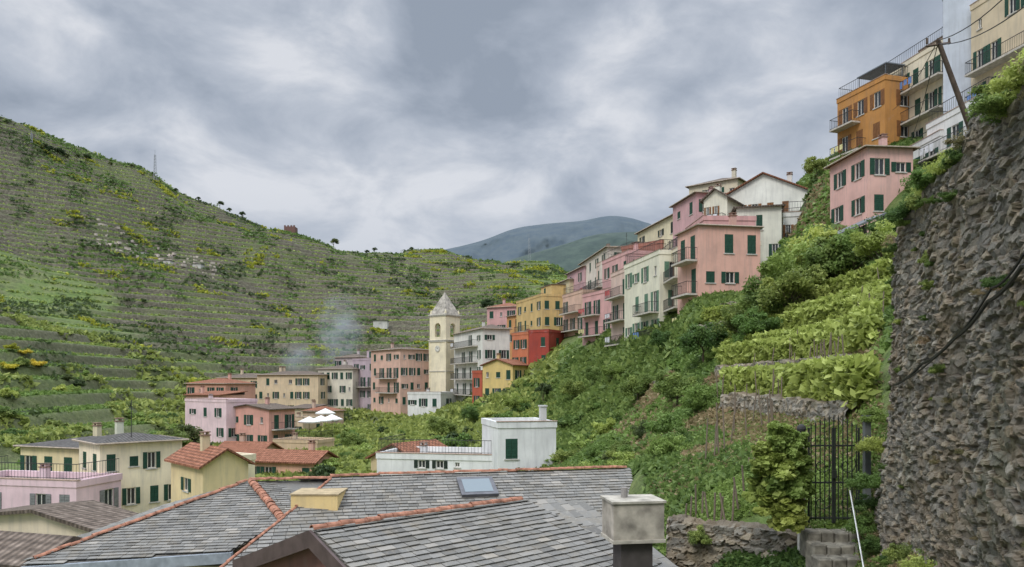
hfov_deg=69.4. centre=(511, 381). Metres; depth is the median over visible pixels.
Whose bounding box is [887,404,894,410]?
bush
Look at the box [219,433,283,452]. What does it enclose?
house
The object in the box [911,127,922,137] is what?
window
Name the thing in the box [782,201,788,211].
window
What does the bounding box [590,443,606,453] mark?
bush
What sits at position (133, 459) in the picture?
window
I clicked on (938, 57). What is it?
window
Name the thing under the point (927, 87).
cable
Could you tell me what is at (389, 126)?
sky
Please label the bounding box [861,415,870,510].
gate pillar
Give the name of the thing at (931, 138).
house
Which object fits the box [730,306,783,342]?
tree
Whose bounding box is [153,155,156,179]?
mast
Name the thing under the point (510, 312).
window
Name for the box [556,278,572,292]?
house
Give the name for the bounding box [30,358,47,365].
bush
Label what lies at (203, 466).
house
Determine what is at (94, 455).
window
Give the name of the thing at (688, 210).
house
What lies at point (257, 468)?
window
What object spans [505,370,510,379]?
window
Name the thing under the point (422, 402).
window
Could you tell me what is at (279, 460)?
house
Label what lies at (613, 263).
house
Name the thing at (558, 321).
window
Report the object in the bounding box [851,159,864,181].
window
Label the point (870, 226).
tree
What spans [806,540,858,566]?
stone step
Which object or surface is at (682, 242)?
window
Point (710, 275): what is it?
window
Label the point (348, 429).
bush
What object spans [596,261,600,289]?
house
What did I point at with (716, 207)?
window
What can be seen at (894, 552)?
bush
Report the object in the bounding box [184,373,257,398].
house
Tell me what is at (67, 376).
bush
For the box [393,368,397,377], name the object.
window
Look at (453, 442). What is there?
bush
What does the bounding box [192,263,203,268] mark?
hut
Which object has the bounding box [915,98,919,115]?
window
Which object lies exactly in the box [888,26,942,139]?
house
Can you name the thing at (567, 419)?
bush
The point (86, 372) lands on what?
bush
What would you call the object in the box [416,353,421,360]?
window
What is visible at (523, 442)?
house
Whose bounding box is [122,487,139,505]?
window
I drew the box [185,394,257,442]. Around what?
house
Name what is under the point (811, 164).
tree
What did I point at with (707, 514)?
wooden stake
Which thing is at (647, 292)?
house
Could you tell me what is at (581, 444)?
bush
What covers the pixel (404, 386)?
window
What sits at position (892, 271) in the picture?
bush
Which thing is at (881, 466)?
bush
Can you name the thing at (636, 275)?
window
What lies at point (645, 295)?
window
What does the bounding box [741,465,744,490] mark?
wooden stake
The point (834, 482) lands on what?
iron gate
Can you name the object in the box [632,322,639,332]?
window
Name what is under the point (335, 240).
tree
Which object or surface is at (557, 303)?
window
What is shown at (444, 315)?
bell tower
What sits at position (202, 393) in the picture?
roof
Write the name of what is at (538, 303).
window
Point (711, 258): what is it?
house
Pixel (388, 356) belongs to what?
window
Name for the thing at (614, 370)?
tree
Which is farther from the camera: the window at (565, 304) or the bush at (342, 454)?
the window at (565, 304)
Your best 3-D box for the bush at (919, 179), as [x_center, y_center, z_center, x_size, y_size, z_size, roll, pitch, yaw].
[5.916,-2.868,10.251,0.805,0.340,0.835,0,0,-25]
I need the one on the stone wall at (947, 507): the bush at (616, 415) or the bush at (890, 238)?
the bush at (890, 238)
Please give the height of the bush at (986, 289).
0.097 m
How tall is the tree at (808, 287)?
3.698 m
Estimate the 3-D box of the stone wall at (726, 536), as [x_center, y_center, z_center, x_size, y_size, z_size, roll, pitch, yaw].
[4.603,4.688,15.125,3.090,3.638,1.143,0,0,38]
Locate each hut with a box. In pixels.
[163,260,174,263]
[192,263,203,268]
[372,320,388,328]
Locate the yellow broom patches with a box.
[0,123,566,381]
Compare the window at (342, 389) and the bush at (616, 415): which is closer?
the bush at (616, 415)
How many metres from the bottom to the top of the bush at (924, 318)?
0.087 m
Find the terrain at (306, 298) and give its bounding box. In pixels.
[0,116,913,566]
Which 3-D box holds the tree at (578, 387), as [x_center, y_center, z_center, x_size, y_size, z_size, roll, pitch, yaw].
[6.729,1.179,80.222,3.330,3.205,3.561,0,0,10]
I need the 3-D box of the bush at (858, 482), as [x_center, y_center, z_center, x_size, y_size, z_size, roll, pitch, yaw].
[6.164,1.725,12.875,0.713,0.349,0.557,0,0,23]
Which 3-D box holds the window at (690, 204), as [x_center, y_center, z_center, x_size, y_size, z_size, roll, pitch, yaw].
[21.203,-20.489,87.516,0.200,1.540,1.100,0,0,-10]
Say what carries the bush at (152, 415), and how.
on the terrain at (306, 298)
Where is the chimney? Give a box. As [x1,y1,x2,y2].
[600,487,666,566]
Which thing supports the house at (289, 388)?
on the terrain at (306, 298)
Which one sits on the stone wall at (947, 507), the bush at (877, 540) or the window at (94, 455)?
the bush at (877, 540)
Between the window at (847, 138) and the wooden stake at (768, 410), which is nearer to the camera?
the wooden stake at (768, 410)
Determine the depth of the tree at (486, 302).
239.41 m
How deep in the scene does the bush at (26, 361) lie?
124.11 m
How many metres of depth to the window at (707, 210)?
76.84 m
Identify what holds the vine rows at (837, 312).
on the terrain at (306, 298)
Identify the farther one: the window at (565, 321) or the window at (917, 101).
the window at (565, 321)
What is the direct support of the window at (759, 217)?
in the house at (769, 218)
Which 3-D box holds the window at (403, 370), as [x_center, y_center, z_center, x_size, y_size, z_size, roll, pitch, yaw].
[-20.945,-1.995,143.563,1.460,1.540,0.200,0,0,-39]
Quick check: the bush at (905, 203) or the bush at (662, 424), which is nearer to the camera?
the bush at (905, 203)
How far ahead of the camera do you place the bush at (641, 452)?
30.51 m
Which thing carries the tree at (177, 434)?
on the terrain at (306, 298)
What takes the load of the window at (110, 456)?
in the house at (142, 465)
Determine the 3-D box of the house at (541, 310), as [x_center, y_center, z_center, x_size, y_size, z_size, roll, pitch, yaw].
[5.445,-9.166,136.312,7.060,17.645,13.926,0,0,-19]
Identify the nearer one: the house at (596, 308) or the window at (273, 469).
the window at (273, 469)
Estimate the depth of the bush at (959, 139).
8.70 m
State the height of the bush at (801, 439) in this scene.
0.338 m
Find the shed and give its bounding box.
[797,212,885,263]
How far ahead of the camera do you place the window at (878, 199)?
58.10 m
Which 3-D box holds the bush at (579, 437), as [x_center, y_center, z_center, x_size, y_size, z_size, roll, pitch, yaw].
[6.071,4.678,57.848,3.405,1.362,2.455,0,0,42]
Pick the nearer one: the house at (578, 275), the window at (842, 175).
the window at (842, 175)
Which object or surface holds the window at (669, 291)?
in the house at (647, 292)
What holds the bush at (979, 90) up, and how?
on the stone wall at (947, 507)
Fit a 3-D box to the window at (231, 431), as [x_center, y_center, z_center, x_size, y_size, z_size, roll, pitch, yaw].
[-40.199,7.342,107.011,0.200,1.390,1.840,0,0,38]
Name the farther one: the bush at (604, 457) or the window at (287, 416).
the window at (287, 416)
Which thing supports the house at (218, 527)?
on the terrain at (306, 298)
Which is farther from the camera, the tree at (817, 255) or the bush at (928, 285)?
the tree at (817, 255)
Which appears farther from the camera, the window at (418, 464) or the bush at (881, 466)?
the window at (418, 464)
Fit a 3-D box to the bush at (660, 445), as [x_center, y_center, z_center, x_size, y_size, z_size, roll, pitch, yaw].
[5.308,2.104,24.908,1.901,0.834,1.488,0,0,-11]
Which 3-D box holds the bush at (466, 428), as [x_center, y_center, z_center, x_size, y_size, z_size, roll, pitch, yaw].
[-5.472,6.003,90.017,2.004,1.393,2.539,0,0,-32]
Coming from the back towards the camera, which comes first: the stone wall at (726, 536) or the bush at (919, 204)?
the stone wall at (726, 536)
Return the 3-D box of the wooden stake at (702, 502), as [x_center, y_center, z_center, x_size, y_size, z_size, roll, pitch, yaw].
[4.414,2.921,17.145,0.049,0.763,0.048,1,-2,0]
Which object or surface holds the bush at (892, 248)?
attached to the stone wall at (947, 507)
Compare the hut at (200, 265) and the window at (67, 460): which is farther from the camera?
the hut at (200, 265)
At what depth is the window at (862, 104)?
71.03 m
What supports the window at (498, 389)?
in the house at (499, 374)
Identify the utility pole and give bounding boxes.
[925,38,968,128]
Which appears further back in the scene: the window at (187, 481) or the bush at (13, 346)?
the bush at (13, 346)
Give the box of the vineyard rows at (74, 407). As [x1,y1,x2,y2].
[0,314,171,463]
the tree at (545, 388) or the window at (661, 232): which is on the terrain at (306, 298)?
the tree at (545, 388)
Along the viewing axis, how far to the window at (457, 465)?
55.74 m
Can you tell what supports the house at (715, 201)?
on the terrain at (306, 298)
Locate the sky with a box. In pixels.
[0,0,976,252]
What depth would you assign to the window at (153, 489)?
54.58 m
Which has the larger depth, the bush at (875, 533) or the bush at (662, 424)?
the bush at (662, 424)
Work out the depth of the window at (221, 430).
107.05 m
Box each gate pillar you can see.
[797,424,805,552]
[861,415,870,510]
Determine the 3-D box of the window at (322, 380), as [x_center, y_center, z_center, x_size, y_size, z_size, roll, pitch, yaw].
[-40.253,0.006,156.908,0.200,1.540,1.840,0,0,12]
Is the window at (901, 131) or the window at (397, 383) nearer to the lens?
the window at (901, 131)
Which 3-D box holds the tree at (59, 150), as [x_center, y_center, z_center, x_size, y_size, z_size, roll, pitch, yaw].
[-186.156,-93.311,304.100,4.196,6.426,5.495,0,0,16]
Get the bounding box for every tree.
[45,146,54,154]
[52,147,65,157]
[82,153,91,159]
[153,427,192,446]
[166,423,203,442]
[191,436,213,444]
[331,238,338,247]
[338,430,367,445]
[425,415,457,434]
[459,407,479,419]
[480,299,494,307]
[502,392,527,410]
[534,382,552,400]
[559,378,586,396]
[583,366,601,380]
[601,361,626,378]
[618,372,652,399]
[647,329,671,347]
[651,369,700,405]
[677,321,728,361]
[706,302,760,337]
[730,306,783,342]
[733,275,810,313]
[752,263,831,314]
[757,240,845,294]
[762,252,798,278]
[778,225,824,262]
[783,222,851,273]
[798,231,868,277]
[801,156,828,178]
[823,224,882,273]
[849,219,897,259]
[862,208,902,234]
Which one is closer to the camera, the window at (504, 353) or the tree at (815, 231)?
the tree at (815, 231)
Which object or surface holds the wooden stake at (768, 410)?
on the terrain at (306, 298)
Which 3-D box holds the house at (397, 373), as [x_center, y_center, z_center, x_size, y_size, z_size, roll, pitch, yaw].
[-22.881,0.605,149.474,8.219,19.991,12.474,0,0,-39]
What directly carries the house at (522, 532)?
on the terrain at (306, 298)
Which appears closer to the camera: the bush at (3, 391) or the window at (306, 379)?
the bush at (3, 391)
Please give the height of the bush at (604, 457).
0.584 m
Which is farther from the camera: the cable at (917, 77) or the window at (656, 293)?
the window at (656, 293)
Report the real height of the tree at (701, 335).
3.205 m
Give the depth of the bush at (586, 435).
56.33 m
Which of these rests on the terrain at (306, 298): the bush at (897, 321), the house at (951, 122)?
the house at (951, 122)
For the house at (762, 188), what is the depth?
77.77 m
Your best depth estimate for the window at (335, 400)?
158.64 m
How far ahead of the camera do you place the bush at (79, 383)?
130.00 m
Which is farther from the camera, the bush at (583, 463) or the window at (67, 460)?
the window at (67, 460)
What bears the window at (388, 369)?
in the house at (397, 373)
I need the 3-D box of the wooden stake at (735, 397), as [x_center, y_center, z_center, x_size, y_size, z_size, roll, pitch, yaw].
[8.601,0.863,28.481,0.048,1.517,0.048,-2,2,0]
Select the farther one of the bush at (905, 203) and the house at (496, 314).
the house at (496, 314)
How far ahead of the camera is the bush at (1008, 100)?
7.05 m
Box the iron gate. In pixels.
[808,415,859,522]
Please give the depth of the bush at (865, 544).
12.36 m
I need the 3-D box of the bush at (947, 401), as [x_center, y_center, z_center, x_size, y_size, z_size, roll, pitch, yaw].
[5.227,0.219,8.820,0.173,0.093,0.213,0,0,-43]
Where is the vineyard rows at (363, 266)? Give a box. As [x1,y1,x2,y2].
[0,117,577,444]
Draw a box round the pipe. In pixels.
[849,490,863,566]
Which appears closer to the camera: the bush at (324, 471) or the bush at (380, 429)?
the bush at (324, 471)
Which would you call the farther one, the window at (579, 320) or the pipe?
the window at (579, 320)
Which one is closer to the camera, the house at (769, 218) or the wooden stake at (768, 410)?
the wooden stake at (768, 410)
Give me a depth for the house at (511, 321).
146.53 m
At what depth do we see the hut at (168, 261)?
262.00 m
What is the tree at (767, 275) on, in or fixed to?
on the terrain at (306, 298)
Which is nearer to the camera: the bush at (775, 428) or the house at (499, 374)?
the bush at (775, 428)
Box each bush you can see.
[0,361,18,368]
[0,387,18,397]
[0,406,17,416]
[0,410,13,416]
[0,428,30,435]
[3,342,19,349]
[4,385,18,390]
[10,360,24,364]
[12,356,29,365]
[17,348,33,353]
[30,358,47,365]
[44,419,68,426]
[52,384,67,390]
[60,374,74,378]
[60,384,81,390]
[71,424,85,430]
[73,379,86,386]
[75,370,89,375]
[126,410,143,418]
[144,413,163,418]
[155,426,167,433]
[165,423,183,429]
[307,465,331,475]
[308,463,336,475]
[314,457,339,466]
[336,429,358,437]
[336,451,350,458]
[342,427,363,432]
[345,442,373,450]
[353,452,367,459]
[378,426,387,432]
[433,435,446,439]
[441,431,463,438]
[441,432,471,446]
[462,426,472,432]
[465,401,478,406]
[466,403,485,409]
[478,410,497,417]
[491,410,517,417]
[501,383,516,391]
[512,402,530,411]
[549,448,573,461]
[557,413,583,425]
[566,460,593,469]
[568,433,584,447]
[573,438,595,447]
[583,430,596,439]
[585,444,601,455]
[588,429,598,439]
[590,417,616,434]
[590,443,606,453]
[601,450,614,459]
[605,410,628,421]
[605,438,634,456]
[605,450,637,467]
[616,444,634,457]
[630,420,649,437]
[636,447,650,455]
[642,411,693,434]
[642,433,693,454]
[647,404,659,410]
[661,406,673,414]
[662,425,694,442]
[668,407,689,418]
[674,375,706,386]
[679,382,723,411]
[687,524,712,546]
[704,351,716,359]
[741,477,792,505]
[744,462,770,478]
[749,452,805,480]
[750,440,785,460]
[752,495,807,517]
[763,469,816,499]
[765,420,796,443]
[766,509,808,533]
[772,432,807,458]
[785,431,810,448]
[786,454,814,470]
[843,514,878,535]
[844,471,882,490]
[846,460,879,478]
[850,493,879,511]
[854,435,884,452]
[855,533,881,552]
[857,407,887,422]
[864,527,879,537]
[870,539,880,548]
[874,557,891,563]
[878,463,887,469]
[880,232,895,246]
[881,542,912,562]
[882,241,897,252]
[884,193,911,219]
[884,278,892,284]
[886,264,896,274]
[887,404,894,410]
[887,552,916,566]
[892,319,901,323]
[892,365,900,372]
[893,219,911,226]
[896,554,935,566]
[900,166,935,190]
[902,193,918,206]
[904,190,921,211]
[914,201,923,206]
[915,336,930,344]
[917,250,929,262]
[918,279,935,289]
[918,315,928,320]
[920,147,955,175]
[920,195,935,203]
[924,258,934,267]
[927,363,945,372]
[929,173,936,182]
[929,455,939,463]
[933,189,957,202]
[938,154,959,169]
[940,397,951,403]
[941,147,963,165]
[943,127,968,148]
[954,448,963,454]
[964,85,1010,124]
[965,111,972,120]
[968,77,1005,95]
[970,288,985,295]
[980,274,1013,288]
[984,91,1017,119]
[984,287,1001,291]
[986,48,1023,96]
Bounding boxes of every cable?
[893,46,934,109]
[894,263,1023,385]
[905,252,1023,380]
[911,47,936,138]
[938,0,1001,40]
[944,6,1023,44]
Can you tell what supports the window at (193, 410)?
in the house at (216, 417)
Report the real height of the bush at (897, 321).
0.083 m
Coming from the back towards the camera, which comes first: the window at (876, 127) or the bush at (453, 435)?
the bush at (453, 435)
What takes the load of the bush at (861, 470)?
on the terrain at (306, 298)
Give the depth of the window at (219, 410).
107.39 m
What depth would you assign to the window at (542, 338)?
117.56 m
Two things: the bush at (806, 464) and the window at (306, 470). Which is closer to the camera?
the bush at (806, 464)
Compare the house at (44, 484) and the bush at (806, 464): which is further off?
the house at (44, 484)
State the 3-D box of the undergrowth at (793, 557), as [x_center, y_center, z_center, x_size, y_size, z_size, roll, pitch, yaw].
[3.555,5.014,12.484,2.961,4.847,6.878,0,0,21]
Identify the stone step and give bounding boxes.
[801,528,860,557]
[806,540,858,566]
[811,554,863,566]
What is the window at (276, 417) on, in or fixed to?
in the house at (261, 422)
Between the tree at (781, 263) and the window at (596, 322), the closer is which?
the tree at (781, 263)
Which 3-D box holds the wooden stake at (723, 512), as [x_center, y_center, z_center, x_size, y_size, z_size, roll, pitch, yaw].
[4.513,2.856,15.746,0.049,0.991,0.049,-8,-5,0]
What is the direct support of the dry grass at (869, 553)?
on the terrain at (306, 298)
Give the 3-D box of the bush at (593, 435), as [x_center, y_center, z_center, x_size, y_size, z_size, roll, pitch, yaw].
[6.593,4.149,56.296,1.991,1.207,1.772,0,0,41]
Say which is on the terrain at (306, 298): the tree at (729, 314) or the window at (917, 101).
the tree at (729, 314)
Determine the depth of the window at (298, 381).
156.02 m
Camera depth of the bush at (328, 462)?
68.92 m
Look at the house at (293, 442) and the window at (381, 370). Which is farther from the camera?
the window at (381, 370)
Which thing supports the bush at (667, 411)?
on the terrain at (306, 298)
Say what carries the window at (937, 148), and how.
in the house at (931, 138)
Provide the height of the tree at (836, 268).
3.659 m
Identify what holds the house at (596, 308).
on the terrain at (306, 298)
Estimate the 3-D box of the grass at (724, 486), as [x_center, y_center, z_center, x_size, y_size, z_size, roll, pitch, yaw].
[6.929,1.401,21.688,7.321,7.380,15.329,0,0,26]
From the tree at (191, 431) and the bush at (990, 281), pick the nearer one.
the bush at (990, 281)
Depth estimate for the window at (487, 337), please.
125.58 m
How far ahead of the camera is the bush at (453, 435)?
78.35 m
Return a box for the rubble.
[94,218,219,279]
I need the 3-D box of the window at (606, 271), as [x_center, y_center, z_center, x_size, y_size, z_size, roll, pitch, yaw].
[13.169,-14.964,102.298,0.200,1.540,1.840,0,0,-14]
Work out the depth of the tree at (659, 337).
59.56 m
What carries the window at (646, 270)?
in the house at (647, 292)
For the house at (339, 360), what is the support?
on the terrain at (306, 298)
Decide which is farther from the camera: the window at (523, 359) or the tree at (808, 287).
the window at (523, 359)
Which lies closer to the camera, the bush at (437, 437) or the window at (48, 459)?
the window at (48, 459)
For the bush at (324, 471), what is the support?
on the terrain at (306, 298)
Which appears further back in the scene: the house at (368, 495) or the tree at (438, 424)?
the tree at (438, 424)
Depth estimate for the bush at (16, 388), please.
111.56 m
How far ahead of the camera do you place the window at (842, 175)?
62.11 m
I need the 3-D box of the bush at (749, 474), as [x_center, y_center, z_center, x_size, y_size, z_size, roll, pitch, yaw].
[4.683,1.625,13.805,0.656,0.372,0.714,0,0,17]
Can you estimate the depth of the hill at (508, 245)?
2247.88 m
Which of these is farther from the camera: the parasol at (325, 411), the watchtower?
the watchtower
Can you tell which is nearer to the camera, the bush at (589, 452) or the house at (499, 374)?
the bush at (589, 452)
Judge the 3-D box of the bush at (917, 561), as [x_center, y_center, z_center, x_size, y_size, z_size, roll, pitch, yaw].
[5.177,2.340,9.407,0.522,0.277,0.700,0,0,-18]
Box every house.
[0,455,122,508]
[0,500,138,535]
[0,530,90,566]
[13,422,102,471]
[22,476,347,566]
[72,400,189,512]
[164,431,255,502]
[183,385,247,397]
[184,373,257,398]
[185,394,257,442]
[216,368,258,398]
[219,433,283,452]
[219,465,632,566]
[232,496,677,566]
[233,397,297,441]
[236,452,255,478]
[247,440,339,474]
[255,366,327,405]
[272,429,334,449]
[292,399,327,415]
[295,410,322,429]
[301,400,345,423]
[318,360,358,409]
[333,349,366,365]
[352,349,378,409]
[365,439,447,471]
[370,342,428,414]
[375,434,491,475]
[407,388,456,415]
[450,320,511,401]
[471,370,482,402]
[480,353,528,401]
[481,405,556,471]
[485,298,515,327]
[504,314,515,358]
[512,329,529,364]
[515,284,565,331]
[528,329,564,368]
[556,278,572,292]
[559,283,598,337]
[564,265,586,291]
[578,233,626,289]
[578,280,610,344]
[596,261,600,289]
[602,241,664,301]
[604,268,623,346]
[620,240,663,251]
[624,239,672,339]
[634,213,672,249]
[663,236,760,312]
[668,186,725,249]
[671,212,763,321]
[685,167,745,193]
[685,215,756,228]
[699,183,744,215]
[726,172,807,211]
[731,204,785,262]
[782,201,805,238]
[823,133,920,231]
[829,62,908,160]
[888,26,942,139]
[910,129,943,165]
[918,77,1000,163]
[942,0,970,113]
[964,0,1023,100]
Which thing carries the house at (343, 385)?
on the terrain at (306, 298)
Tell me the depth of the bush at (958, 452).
7.97 m
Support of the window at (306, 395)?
in the house at (289, 388)
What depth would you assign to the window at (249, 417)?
105.98 m
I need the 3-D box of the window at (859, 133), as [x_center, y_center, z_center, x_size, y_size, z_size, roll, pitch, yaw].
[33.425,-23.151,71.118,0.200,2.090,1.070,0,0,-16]
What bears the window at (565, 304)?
in the house at (570, 314)
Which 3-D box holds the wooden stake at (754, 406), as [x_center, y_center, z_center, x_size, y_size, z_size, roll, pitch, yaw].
[8.428,1.058,25.770,0.048,1.363,0.048,5,4,0]
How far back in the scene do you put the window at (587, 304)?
104.47 m
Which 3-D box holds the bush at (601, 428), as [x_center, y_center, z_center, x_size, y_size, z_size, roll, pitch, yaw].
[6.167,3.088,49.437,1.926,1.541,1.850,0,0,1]
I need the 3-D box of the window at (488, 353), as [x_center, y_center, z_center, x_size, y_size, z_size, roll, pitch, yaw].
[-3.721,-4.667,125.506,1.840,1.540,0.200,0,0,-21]
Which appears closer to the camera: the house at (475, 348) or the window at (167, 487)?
the window at (167, 487)
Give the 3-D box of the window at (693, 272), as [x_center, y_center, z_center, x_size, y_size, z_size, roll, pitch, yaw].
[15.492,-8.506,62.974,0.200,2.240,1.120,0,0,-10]
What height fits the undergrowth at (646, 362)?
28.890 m
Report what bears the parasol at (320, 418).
on the terrain at (306, 298)
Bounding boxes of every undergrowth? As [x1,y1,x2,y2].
[0,306,561,480]
[512,135,936,550]
[537,289,744,451]
[712,511,810,566]
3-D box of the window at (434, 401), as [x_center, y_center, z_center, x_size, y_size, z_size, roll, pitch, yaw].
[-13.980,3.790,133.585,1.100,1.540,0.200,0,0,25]
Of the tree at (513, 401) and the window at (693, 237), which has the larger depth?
the tree at (513, 401)
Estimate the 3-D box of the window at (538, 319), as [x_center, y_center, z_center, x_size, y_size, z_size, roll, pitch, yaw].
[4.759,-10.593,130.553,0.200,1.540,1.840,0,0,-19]
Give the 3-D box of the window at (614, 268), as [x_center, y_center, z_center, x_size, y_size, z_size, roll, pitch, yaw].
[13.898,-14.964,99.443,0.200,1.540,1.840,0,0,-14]
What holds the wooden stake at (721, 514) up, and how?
on the terrain at (306, 298)
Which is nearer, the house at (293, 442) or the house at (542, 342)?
the house at (293, 442)
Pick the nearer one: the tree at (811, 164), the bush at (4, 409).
the tree at (811, 164)
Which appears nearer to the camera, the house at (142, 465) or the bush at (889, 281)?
the bush at (889, 281)
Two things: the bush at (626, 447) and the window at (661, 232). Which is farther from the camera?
the window at (661, 232)
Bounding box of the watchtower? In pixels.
[284,225,297,234]
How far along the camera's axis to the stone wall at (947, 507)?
8.28 m
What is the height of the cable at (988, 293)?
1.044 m
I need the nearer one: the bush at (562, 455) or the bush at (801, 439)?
the bush at (801, 439)
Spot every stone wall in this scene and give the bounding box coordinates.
[665,514,796,566]
[714,353,851,375]
[718,391,848,425]
[873,85,1023,566]
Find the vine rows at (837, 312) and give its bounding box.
[700,258,892,409]
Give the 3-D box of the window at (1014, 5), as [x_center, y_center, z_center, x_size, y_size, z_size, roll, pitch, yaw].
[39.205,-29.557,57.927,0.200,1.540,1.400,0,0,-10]
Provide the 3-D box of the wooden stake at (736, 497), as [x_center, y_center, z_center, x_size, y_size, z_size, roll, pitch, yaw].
[4.849,2.517,15.966,0.048,0.930,0.048,-8,0,0]
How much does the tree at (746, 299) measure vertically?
3.698 m
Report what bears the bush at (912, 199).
on the stone wall at (947, 507)
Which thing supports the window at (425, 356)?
in the house at (397, 373)
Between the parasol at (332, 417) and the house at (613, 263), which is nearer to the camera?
the house at (613, 263)
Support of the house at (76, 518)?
on the terrain at (306, 298)
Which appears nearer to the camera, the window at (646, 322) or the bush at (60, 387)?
the window at (646, 322)
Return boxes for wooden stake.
[690,496,692,516]
[695,485,696,517]
[701,491,703,516]
[704,492,708,517]
[705,418,707,458]
[713,493,715,520]
[714,422,716,453]
[715,425,719,453]
[716,403,718,441]
[719,493,725,519]
[720,496,723,519]
[722,404,724,447]
[730,415,734,441]
[731,486,734,520]
[733,393,734,431]
[733,477,738,509]
[734,385,735,412]
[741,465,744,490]
[744,401,746,434]
[752,393,756,420]
[758,389,762,424]
[767,396,769,422]
[769,395,773,420]
[830,335,831,354]
[841,334,843,355]
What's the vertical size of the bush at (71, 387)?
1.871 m
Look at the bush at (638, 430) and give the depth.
38.76 m
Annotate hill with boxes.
[445,216,651,261]
[500,231,637,270]
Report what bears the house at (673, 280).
on the terrain at (306, 298)
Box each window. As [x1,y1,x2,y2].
[0,492,1,508]
[20,455,36,470]
[30,493,50,504]
[44,456,51,470]
[59,494,69,502]
[64,457,71,471]
[81,451,86,469]
[91,454,96,471]
[100,487,118,506]
[106,454,116,472]
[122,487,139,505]
[128,456,139,467]
[143,451,159,469]
[149,485,159,503]
[164,484,170,501]
[181,477,190,492]
[187,387,193,393]
[189,409,195,414]
[214,408,221,417]
[216,428,223,437]
[228,428,235,437]
[244,415,252,425]
[247,435,252,440]
[255,466,259,473]
[258,435,266,440]
[260,466,275,472]
[273,392,278,398]
[274,415,278,428]
[285,414,293,427]
[295,378,301,385]
[295,392,301,398]
[302,468,309,472]
[303,378,308,385]
[303,392,309,398]
[320,378,324,385]
[332,372,337,379]
[332,399,337,405]
[339,386,345,392]
[346,372,351,379]
[346,399,351,405]
[360,391,364,397]
[361,377,364,386]
[379,368,383,377]
[386,353,390,360]
[387,368,390,377]
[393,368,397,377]
[394,382,398,392]
[401,368,406,375]
[401,384,407,388]
[408,355,414,359]
[408,400,416,404]
[409,368,414,375]
[414,460,428,468]
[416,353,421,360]
[419,398,427,406]
[423,354,428,360]
[432,399,436,406]
[432,460,447,469]
[454,462,460,468]
[474,378,479,387]
[485,335,494,340]
[485,350,494,358]
[492,388,500,393]
[499,350,508,358]
[504,439,518,459]
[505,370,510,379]
[507,310,514,315]
[513,340,519,348]
[515,370,520,378]
[520,339,526,348]
[520,357,525,362]
[537,301,540,309]
[537,317,540,325]
[540,337,545,346]
[544,317,549,325]
[545,301,549,309]
[554,317,562,325]
[555,301,559,309]
[563,302,567,312]
[563,319,567,330]
[570,318,574,329]
[577,317,581,328]
[585,301,590,314]
[585,322,587,335]
[594,299,599,313]
[595,321,597,333]
[603,319,609,330]
[604,268,608,279]
[612,264,617,272]
[613,305,617,319]
[625,273,631,288]
[625,327,631,336]
[632,273,638,283]
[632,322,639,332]
[634,296,638,312]
[641,266,648,283]
[641,321,647,329]
[644,293,647,311]
[651,290,658,310]
[651,318,658,326]
[658,228,663,236]
[664,261,672,277]
[668,290,672,305]
[681,240,684,260]
[689,201,692,215]
[691,235,694,258]
[691,268,695,292]
[699,199,703,212]
[704,207,710,214]
[705,271,715,283]
[712,206,718,215]
[721,272,738,283]
[724,234,734,253]
[746,235,756,254]
[756,215,763,230]
[769,244,780,255]
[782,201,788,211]
[783,224,793,238]
[831,205,842,223]
[834,169,845,189]
[838,134,850,152]
[839,104,851,125]
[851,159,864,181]
[851,195,864,216]
[853,97,866,117]
[856,129,862,147]
[870,88,883,109]
[870,158,889,175]
[872,121,879,140]
[873,194,883,211]
[891,162,910,172]
[896,89,908,106]
[897,120,907,137]
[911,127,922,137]
[913,68,917,85]
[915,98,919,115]
[925,56,936,78]
[925,89,936,110]
[927,146,938,159]
[937,54,942,71]
[938,86,941,104]
[947,121,962,147]
[973,45,986,68]
[976,18,982,31]
[987,37,1000,61]
[1005,0,1019,16]
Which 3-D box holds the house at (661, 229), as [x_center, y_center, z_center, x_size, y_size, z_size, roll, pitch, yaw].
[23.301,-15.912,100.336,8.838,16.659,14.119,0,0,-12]
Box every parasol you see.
[298,417,319,422]
[314,415,331,421]
[315,408,335,426]
[326,414,342,420]
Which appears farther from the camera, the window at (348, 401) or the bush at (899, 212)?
the window at (348, 401)
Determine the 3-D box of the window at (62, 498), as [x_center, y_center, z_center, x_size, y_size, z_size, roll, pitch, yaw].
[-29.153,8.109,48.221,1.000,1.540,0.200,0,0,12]
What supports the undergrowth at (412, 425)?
on the terrain at (306, 298)
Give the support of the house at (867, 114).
on the terrain at (306, 298)
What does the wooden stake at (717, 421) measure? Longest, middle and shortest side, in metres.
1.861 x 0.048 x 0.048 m
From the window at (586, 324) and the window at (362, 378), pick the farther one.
the window at (362, 378)
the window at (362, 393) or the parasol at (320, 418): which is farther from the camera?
the window at (362, 393)
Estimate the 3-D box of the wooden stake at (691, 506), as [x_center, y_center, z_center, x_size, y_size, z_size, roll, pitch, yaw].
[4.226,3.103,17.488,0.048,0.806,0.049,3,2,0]
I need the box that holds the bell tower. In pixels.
[428,288,460,390]
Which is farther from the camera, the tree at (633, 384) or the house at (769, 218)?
the house at (769, 218)
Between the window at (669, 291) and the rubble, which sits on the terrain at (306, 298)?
the rubble
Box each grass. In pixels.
[536,148,884,498]
[657,329,883,555]
[805,410,936,566]
[806,423,931,566]
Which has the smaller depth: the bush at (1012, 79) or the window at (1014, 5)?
the bush at (1012, 79)

